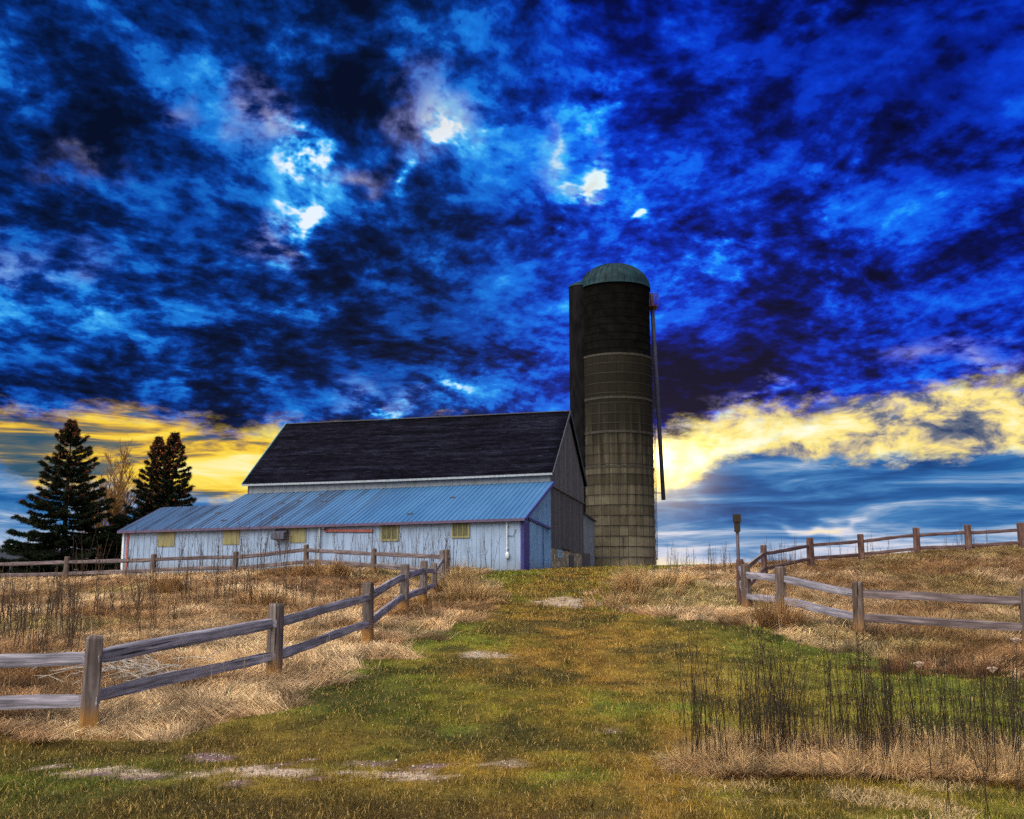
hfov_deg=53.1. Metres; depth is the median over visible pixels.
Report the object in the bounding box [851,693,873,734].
dry weed
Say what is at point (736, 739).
straw bank
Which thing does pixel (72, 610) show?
dry weed
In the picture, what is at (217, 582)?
dry weed
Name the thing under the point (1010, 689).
dry weed
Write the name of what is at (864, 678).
dry weed
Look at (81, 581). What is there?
dry weed
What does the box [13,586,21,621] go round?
dry weed
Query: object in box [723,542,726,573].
dry reed
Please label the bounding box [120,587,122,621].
dry weed
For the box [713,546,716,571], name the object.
dry reed
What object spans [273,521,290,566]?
bare sapling
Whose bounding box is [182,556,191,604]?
dry weed
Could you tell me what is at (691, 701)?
dry weed
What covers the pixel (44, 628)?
dry weed
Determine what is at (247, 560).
bare sapling
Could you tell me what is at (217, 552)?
bare sapling
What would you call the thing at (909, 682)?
dry weed
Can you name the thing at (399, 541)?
bare sapling
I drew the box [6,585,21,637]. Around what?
dry weed
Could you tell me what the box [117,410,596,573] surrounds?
barn
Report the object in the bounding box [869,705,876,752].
dry weed
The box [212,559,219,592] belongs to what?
dry weed
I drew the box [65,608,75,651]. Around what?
dry weed
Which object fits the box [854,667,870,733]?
dry weed
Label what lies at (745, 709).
dry weed
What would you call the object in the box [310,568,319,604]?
dry weed
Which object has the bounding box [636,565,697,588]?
grass clump
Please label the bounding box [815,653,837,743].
dry weed
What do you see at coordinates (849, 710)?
dry weed
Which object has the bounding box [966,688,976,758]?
dry weed
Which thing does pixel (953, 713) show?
dry weed
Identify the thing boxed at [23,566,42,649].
dry weed
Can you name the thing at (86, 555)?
bare sapling
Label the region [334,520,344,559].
bare sapling
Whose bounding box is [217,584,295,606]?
grass clump
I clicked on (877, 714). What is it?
dry weed
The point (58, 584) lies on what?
dry weed
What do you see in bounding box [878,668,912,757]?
dry weed
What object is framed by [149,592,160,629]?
dry weed
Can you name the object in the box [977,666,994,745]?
dry weed
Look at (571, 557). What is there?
basement door
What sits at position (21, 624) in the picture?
dry weed
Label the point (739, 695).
dry weed
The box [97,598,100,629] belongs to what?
dry weed
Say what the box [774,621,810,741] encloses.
dry weed
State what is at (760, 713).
dry weed
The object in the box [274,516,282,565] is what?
bare sapling
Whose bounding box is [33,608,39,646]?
dry weed
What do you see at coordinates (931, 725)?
dry weed
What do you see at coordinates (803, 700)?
dry weed
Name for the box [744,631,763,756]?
dry weed
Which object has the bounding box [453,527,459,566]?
bare sapling
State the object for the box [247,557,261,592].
dry weed
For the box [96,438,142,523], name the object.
bare tree
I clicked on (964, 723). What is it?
dry weed
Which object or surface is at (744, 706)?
dry weed
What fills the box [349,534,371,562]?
sliding door
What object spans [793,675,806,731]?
dry weed
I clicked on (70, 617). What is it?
dry weed
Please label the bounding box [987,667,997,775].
dried umbel
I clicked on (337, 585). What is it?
dry weed
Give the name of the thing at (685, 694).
dry weed
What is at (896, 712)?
dry weed
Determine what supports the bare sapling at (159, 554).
on the ground at (432, 650)
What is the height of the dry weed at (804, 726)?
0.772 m
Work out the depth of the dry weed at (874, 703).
10.42 m
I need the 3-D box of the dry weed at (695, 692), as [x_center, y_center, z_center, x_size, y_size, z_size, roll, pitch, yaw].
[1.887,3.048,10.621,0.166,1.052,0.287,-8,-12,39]
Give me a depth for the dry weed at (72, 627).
15.26 m
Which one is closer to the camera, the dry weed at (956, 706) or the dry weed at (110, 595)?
the dry weed at (956, 706)
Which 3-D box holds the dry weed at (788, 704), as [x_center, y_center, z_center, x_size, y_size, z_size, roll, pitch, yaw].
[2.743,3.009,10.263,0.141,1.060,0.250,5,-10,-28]
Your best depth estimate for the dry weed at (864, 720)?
10.20 m
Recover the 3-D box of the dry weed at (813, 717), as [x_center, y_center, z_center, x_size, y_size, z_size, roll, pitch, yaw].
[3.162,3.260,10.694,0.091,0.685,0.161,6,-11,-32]
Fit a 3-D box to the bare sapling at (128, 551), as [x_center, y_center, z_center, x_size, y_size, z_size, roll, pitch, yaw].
[-14.233,5.418,38.399,0.661,2.187,0.258,-5,-10,28]
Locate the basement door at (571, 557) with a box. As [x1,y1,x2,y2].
[569,555,573,566]
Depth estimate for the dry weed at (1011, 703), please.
10.27 m
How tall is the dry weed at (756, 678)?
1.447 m
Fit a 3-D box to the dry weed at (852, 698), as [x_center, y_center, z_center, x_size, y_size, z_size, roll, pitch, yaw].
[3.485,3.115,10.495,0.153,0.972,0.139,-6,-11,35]
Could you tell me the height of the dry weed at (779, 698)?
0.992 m
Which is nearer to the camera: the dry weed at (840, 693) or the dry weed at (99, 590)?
the dry weed at (840, 693)
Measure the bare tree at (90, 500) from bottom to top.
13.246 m
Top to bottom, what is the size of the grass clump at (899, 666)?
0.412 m
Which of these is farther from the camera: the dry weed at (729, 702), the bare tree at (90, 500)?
the bare tree at (90, 500)
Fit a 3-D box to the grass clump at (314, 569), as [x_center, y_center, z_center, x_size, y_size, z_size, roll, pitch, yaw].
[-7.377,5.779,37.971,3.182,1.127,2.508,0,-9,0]
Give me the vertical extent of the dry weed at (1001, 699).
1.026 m
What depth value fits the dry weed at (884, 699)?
10.52 m
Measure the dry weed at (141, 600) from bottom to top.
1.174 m
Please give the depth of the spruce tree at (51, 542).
82.81 m
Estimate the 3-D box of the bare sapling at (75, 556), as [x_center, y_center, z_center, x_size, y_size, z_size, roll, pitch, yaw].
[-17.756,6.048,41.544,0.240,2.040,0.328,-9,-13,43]
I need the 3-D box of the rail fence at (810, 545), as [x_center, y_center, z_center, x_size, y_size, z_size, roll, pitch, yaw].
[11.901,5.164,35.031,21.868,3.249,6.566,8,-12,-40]
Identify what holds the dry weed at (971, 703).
on the ground at (432, 650)
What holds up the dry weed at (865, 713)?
on the ground at (432, 650)
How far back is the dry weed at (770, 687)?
10.50 m
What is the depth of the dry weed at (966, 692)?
10.53 m
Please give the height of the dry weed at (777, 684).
1.379 m
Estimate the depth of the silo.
78.91 m
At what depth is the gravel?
9.50 m
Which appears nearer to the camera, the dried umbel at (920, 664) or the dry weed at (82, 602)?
the dried umbel at (920, 664)
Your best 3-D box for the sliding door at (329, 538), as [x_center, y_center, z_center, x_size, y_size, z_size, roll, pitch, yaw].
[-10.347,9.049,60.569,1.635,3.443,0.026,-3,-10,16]
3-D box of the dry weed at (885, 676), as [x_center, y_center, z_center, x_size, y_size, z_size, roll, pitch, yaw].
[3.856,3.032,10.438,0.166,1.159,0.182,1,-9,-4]
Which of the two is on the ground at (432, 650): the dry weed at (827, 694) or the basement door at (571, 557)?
the dry weed at (827, 694)
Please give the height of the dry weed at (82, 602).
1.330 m
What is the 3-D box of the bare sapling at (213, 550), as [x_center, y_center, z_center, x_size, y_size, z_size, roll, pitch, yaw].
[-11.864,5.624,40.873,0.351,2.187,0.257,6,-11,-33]
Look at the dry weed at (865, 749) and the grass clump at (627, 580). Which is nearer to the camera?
the dry weed at (865, 749)
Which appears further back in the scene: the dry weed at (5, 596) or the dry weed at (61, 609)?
the dry weed at (5, 596)
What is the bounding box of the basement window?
[558,550,561,557]
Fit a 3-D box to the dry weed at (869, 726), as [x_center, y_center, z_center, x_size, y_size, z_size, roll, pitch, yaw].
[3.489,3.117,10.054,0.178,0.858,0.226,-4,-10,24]
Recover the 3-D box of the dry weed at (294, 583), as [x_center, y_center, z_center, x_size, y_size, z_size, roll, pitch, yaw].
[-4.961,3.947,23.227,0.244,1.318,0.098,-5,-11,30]
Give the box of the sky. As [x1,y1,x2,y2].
[0,0,1023,564]
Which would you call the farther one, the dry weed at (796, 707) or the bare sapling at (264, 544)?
the bare sapling at (264, 544)
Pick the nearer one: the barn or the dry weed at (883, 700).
the dry weed at (883, 700)
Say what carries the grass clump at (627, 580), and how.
on the ground at (432, 650)
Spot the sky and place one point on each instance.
(225, 224)
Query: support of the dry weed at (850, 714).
on the ground at (432, 650)
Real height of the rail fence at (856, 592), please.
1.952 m
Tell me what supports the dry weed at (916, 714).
on the ground at (432, 650)
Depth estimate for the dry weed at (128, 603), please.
21.77 m
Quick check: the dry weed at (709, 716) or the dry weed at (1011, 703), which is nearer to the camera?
the dry weed at (1011, 703)
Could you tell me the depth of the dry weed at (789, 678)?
10.50 m
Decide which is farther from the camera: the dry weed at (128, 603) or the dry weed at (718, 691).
the dry weed at (128, 603)
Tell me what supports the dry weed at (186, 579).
on the ground at (432, 650)
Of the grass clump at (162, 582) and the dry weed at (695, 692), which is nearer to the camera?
the dry weed at (695, 692)
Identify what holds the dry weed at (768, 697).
on the ground at (432, 650)
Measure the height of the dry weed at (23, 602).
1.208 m
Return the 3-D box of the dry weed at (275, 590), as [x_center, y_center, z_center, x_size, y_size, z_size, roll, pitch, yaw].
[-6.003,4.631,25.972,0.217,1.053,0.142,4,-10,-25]
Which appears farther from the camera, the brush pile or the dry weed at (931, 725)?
the brush pile
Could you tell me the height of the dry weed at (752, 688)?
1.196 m
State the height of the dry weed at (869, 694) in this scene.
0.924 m
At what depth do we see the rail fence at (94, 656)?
12.60 m
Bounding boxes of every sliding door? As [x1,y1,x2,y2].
[324,533,349,564]
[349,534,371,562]
[529,521,542,568]
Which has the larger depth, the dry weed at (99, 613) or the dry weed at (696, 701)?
the dry weed at (99, 613)
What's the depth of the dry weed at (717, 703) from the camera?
10.28 m
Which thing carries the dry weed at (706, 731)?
on the ground at (432, 650)
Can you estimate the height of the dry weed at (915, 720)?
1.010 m
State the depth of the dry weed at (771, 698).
10.56 m
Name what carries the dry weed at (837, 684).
on the ground at (432, 650)
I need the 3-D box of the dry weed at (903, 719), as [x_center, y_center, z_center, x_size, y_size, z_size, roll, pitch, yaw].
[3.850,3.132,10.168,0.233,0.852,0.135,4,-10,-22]
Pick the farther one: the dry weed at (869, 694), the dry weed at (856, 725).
the dry weed at (869, 694)
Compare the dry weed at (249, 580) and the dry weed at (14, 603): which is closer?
the dry weed at (14, 603)
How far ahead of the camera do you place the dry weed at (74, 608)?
18.24 m
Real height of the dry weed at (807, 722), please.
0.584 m
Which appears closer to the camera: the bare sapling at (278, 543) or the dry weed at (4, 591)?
the dry weed at (4, 591)
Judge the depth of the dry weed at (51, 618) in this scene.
20.05 m
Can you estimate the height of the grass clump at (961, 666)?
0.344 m
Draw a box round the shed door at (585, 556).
[582,553,589,566]
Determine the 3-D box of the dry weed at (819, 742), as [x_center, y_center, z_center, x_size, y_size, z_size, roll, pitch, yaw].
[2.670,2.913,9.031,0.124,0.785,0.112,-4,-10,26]
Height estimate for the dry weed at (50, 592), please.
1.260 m
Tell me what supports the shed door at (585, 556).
in the barn
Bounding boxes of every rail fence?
[0,544,449,583]
[0,550,444,736]
[736,522,1023,603]
[738,564,1023,644]
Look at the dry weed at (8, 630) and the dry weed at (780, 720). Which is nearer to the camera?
the dry weed at (780, 720)
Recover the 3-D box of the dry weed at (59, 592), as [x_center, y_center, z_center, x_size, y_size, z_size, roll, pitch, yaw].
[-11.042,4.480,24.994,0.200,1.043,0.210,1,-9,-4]
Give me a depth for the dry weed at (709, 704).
10.30 m
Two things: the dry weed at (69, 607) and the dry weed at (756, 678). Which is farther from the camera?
the dry weed at (69, 607)
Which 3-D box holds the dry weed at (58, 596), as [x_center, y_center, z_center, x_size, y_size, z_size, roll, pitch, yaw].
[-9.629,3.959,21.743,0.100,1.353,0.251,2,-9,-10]
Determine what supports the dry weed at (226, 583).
on the ground at (432, 650)
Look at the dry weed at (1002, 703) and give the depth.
10.28 m
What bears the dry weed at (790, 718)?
on the ground at (432, 650)
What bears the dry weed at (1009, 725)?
on the ground at (432, 650)
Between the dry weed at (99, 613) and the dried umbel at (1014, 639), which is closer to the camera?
the dried umbel at (1014, 639)
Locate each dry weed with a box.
[0,566,12,628]
[0,575,17,635]
[0,576,7,614]
[0,577,14,638]
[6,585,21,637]
[10,589,17,624]
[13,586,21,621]
[14,582,30,647]
[18,603,24,636]
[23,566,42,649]
[26,581,35,652]
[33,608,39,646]
[36,565,39,605]
[38,593,51,651]
[40,582,54,651]
[45,570,56,608]
[46,574,57,634]
[54,569,60,623]
[55,565,63,602]
[55,576,62,612]
[55,579,70,633]
[58,581,66,634]
[61,581,81,648]
[64,573,74,645]
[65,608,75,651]
[66,589,78,634]
[68,591,77,638]
[70,585,85,651]
[74,567,84,599]
[75,576,88,624]
[96,564,107,613]
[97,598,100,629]
[107,577,114,610]
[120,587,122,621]
[122,578,133,623]
[129,564,143,633]
[130,571,136,599]
[135,573,145,622]
[138,567,145,599]
[144,565,154,629]
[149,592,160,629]
[150,557,159,596]
[167,578,177,629]
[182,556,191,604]
[185,557,188,595]
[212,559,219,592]
[214,562,221,601]
[221,560,234,603]
[230,569,237,601]
[243,558,248,601]
[243,560,254,597]
[246,559,256,598]
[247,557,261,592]
[270,571,279,602]
[289,560,297,604]
[302,557,311,592]
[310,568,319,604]
[330,554,340,600]
[334,564,345,599]
[356,568,360,595]
[673,627,702,753]
[675,653,689,738]
[679,654,705,750]
[683,631,709,756]
[690,671,718,750]
[690,684,703,746]
[695,700,701,753]
[696,638,722,755]
[697,667,710,740]
[701,665,730,740]
[707,683,729,763]
[709,670,723,754]
[715,657,724,729]
[716,688,728,761]
[717,667,735,739]
[727,661,753,741]
[730,648,744,746]
[733,641,764,746]
[733,661,753,752]
[736,629,775,737]
[741,652,776,748]
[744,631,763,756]
[745,616,768,753]
[746,671,772,756]
[755,621,791,744]
[756,634,791,737]
[757,623,779,759]
[758,674,784,752]
[760,657,784,751]
[762,664,796,742]
[766,666,777,732]
[768,634,779,739]
[768,654,793,753]
[769,704,774,756]
[772,625,803,742]
[772,680,782,755]
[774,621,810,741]
[774,656,793,750]
[775,675,789,751]
[775,677,780,741]
[776,662,808,751]
[776,688,791,757]
[781,653,796,751]
[783,651,818,740]
[790,692,797,747]
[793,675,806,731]
[796,659,808,744]
[797,692,809,762]
[799,709,811,749]
[806,694,824,782]
[809,688,819,746]
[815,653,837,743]
[821,650,855,754]
[822,630,836,753]
[823,637,850,737]
[825,652,840,755]
[827,682,852,737]
[831,629,849,746]
[836,677,849,754]
[839,670,875,759]
[843,665,860,739]
[844,678,869,748]
[846,626,865,736]
[846,630,867,756]
[850,693,861,745]
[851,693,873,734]
[852,723,874,787]
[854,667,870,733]
[855,678,874,755]
[856,620,878,750]
[857,685,874,759]
[858,632,873,738]
[859,680,868,749]
[860,698,866,732]
[861,664,870,741]
[862,649,900,745]
[865,654,892,759]
[866,659,884,751]
[868,708,891,763]
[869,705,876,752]
[870,670,893,756]
[871,649,890,763]
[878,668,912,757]
[879,679,894,750]
[881,661,897,743]
[882,666,907,755]
[883,650,893,744]
[886,661,901,750]
[886,688,910,753]
[890,629,923,742]
[898,621,932,733]
[900,678,920,745]
[904,667,926,752]
[904,675,918,753]
[916,636,946,747]
[917,674,948,734]
[925,694,933,738]
[927,684,939,739]
[930,638,948,737]
[935,664,969,750]
[935,678,949,742]
[935,711,967,815]
[939,695,949,741]
[943,653,958,745]
[943,671,963,747]
[945,671,965,755]
[949,635,976,740]
[949,695,991,818]
[953,669,986,733]
[958,694,967,755]
[964,658,989,744]
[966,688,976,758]
[971,662,991,745]
[975,670,990,749]
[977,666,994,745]
[979,648,1020,752]
[983,639,995,763]
[985,658,1009,743]
[989,663,1023,744]
[995,712,999,744]
[999,678,1014,747]
[1002,657,1019,728]
[1002,690,1009,753]
[1003,650,1022,757]
[1005,708,1017,753]
[1007,654,1023,752]
[1007,698,1023,796]
[1011,709,1022,738]
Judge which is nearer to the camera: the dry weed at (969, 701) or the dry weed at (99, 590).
the dry weed at (969, 701)
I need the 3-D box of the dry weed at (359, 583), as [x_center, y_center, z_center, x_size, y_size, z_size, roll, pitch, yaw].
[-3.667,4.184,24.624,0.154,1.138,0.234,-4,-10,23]
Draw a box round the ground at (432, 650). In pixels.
[0,546,1023,818]
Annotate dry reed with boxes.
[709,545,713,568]
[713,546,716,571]
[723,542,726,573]
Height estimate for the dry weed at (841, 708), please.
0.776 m
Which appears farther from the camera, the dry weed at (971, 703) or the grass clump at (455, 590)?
the grass clump at (455, 590)
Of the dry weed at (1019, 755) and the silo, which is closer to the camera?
the dry weed at (1019, 755)
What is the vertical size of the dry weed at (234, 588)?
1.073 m
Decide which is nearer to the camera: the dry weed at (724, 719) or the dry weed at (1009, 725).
the dry weed at (724, 719)
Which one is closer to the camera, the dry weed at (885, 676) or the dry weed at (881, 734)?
the dry weed at (881, 734)
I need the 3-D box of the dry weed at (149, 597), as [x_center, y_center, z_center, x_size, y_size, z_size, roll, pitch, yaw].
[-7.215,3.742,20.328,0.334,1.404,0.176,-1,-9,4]
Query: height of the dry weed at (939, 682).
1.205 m
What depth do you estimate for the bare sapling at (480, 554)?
44.40 m
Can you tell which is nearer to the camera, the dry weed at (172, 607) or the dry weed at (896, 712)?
the dry weed at (896, 712)
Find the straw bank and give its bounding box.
[631,709,1023,818]
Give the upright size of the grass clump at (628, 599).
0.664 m
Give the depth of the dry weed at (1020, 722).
10.16 m
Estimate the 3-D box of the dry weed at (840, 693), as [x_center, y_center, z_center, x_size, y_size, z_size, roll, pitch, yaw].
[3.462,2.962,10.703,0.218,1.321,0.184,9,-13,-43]
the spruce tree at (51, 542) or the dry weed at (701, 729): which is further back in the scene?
the spruce tree at (51, 542)
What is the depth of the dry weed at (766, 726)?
9.85 m
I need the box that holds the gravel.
[26,597,674,784]
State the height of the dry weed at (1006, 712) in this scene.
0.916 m
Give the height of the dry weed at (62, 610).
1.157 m
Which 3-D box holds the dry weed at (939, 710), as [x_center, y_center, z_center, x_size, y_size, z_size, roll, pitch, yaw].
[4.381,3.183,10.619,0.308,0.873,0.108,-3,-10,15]
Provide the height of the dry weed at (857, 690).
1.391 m
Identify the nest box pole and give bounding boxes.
[733,514,740,558]
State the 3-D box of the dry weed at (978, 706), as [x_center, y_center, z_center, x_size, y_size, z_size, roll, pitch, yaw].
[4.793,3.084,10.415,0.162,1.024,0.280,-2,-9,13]
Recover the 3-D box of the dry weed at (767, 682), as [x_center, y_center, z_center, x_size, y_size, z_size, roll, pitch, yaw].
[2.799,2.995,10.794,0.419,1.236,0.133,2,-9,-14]
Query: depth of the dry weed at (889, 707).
10.52 m
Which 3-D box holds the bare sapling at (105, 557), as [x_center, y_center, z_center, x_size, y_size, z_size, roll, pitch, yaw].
[-15.328,5.623,38.310,0.238,1.719,0.658,-7,-12,39]
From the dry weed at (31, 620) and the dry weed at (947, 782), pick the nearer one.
the dry weed at (947, 782)
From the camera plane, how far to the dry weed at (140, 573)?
27.60 m
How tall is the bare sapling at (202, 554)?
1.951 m
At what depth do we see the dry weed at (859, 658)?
10.54 m
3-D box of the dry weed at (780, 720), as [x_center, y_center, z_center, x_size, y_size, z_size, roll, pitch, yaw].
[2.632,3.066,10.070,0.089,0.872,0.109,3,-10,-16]
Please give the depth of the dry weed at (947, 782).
7.66 m
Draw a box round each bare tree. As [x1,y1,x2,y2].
[65,472,107,548]
[91,469,130,531]
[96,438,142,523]
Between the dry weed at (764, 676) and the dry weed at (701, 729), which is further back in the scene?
the dry weed at (764, 676)
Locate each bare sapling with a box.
[71,536,76,573]
[81,531,96,578]
[97,541,112,578]
[99,535,108,578]
[125,525,137,572]
[151,528,167,576]
[178,534,194,572]
[196,534,204,573]
[211,528,218,566]
[215,529,219,573]
[236,520,245,568]
[245,527,251,564]
[260,515,272,568]
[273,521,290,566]
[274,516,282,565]
[314,525,320,552]
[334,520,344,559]
[386,523,403,563]
[409,519,421,566]
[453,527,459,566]
[479,538,484,565]
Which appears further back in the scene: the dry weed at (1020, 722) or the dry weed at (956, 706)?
the dry weed at (956, 706)
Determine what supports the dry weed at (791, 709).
on the ground at (432, 650)
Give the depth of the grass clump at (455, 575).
30.40 m
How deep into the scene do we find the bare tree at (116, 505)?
112.53 m
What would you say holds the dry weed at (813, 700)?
on the ground at (432, 650)
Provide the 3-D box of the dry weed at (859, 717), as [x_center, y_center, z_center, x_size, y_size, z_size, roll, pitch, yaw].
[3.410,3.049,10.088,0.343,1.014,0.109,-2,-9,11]
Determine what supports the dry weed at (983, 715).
on the ground at (432, 650)
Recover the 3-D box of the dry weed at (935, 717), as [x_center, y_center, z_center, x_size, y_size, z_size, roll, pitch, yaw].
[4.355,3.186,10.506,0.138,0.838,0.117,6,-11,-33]
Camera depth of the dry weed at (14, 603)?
22.07 m
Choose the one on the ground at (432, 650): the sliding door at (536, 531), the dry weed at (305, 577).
the dry weed at (305, 577)
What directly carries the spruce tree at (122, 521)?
on the ground at (432, 650)
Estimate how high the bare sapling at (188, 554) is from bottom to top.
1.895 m
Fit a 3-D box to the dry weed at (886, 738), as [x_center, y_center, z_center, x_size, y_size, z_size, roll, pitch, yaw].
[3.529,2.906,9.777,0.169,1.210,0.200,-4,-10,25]
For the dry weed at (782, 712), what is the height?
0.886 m
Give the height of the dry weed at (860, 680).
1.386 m
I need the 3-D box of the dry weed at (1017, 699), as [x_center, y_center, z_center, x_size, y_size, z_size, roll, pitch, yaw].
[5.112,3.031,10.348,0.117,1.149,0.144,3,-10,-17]
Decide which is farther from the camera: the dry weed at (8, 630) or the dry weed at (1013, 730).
the dry weed at (8, 630)
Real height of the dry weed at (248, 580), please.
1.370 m
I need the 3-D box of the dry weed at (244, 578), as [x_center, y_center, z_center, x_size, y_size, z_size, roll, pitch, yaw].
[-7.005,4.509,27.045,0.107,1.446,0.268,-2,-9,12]
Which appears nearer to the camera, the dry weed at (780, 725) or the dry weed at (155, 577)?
the dry weed at (780, 725)
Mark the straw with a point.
(154, 714)
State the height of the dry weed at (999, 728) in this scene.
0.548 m
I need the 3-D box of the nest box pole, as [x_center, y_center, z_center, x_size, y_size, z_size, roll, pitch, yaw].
[5.725,3.955,25.896,0.180,2.633,0.180,0,-9,0]
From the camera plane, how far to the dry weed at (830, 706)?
10.28 m
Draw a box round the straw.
[0,538,1023,786]
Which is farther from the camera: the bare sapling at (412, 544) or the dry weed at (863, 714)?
the bare sapling at (412, 544)
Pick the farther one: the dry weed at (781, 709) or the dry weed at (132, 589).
the dry weed at (132, 589)
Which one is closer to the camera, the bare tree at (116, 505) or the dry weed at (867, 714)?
the dry weed at (867, 714)
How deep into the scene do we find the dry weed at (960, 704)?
10.20 m
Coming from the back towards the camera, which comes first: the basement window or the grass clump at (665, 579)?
the basement window
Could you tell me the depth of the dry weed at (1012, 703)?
10.03 m
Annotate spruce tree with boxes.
[0,418,121,577]
[87,514,132,575]
[116,432,197,558]
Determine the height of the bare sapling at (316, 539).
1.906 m
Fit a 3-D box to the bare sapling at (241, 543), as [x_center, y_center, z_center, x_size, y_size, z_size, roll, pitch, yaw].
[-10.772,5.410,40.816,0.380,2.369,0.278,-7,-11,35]
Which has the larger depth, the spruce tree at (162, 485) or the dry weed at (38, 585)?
the spruce tree at (162, 485)
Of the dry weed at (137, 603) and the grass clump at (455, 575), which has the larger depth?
the grass clump at (455, 575)
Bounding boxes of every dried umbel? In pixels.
[913,661,932,781]
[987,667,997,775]
[1010,637,1021,769]
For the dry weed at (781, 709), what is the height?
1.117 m
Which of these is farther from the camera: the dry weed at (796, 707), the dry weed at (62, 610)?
the dry weed at (62, 610)
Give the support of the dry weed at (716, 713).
on the ground at (432, 650)
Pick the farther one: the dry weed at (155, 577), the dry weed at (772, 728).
the dry weed at (155, 577)
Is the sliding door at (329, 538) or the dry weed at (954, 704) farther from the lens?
the sliding door at (329, 538)
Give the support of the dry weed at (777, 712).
on the ground at (432, 650)
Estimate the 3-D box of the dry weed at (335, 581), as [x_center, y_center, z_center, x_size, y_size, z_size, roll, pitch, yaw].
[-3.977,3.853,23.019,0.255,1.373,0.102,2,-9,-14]
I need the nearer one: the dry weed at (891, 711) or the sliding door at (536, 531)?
the dry weed at (891, 711)
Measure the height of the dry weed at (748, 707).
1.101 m
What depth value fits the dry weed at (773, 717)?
10.04 m
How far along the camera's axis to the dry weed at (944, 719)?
10.48 m
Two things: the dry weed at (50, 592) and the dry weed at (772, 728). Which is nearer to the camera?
the dry weed at (772, 728)
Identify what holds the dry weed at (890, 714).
on the ground at (432, 650)
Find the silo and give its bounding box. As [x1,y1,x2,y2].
[569,263,665,566]
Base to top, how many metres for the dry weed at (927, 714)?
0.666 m
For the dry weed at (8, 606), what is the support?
on the ground at (432, 650)
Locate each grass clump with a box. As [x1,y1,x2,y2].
[145,570,201,595]
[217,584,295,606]
[276,554,354,578]
[417,572,513,601]
[428,556,480,592]
[575,587,681,608]
[580,561,705,597]
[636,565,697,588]
[730,587,812,630]
[843,650,972,676]
[940,655,1012,679]
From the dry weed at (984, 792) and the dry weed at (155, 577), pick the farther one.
the dry weed at (155, 577)
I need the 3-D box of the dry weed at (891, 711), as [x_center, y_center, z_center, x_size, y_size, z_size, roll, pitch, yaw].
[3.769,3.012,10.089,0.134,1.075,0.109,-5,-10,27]
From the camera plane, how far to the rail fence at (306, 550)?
42.51 m
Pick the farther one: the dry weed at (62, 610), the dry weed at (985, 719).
the dry weed at (62, 610)
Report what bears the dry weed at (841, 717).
on the ground at (432, 650)
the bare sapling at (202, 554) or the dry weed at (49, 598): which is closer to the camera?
the dry weed at (49, 598)
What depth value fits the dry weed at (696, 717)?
10.34 m
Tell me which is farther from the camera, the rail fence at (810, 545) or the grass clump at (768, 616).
the rail fence at (810, 545)
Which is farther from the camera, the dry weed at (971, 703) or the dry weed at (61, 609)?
the dry weed at (61, 609)
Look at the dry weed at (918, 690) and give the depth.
10.70 m
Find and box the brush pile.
[33,650,221,684]
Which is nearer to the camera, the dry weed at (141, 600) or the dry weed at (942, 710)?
the dry weed at (942, 710)
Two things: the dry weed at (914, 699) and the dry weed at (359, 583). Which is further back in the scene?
the dry weed at (359, 583)
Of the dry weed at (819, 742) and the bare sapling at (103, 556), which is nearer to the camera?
the dry weed at (819, 742)
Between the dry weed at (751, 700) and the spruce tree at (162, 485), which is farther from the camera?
the spruce tree at (162, 485)
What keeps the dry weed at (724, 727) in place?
on the ground at (432, 650)

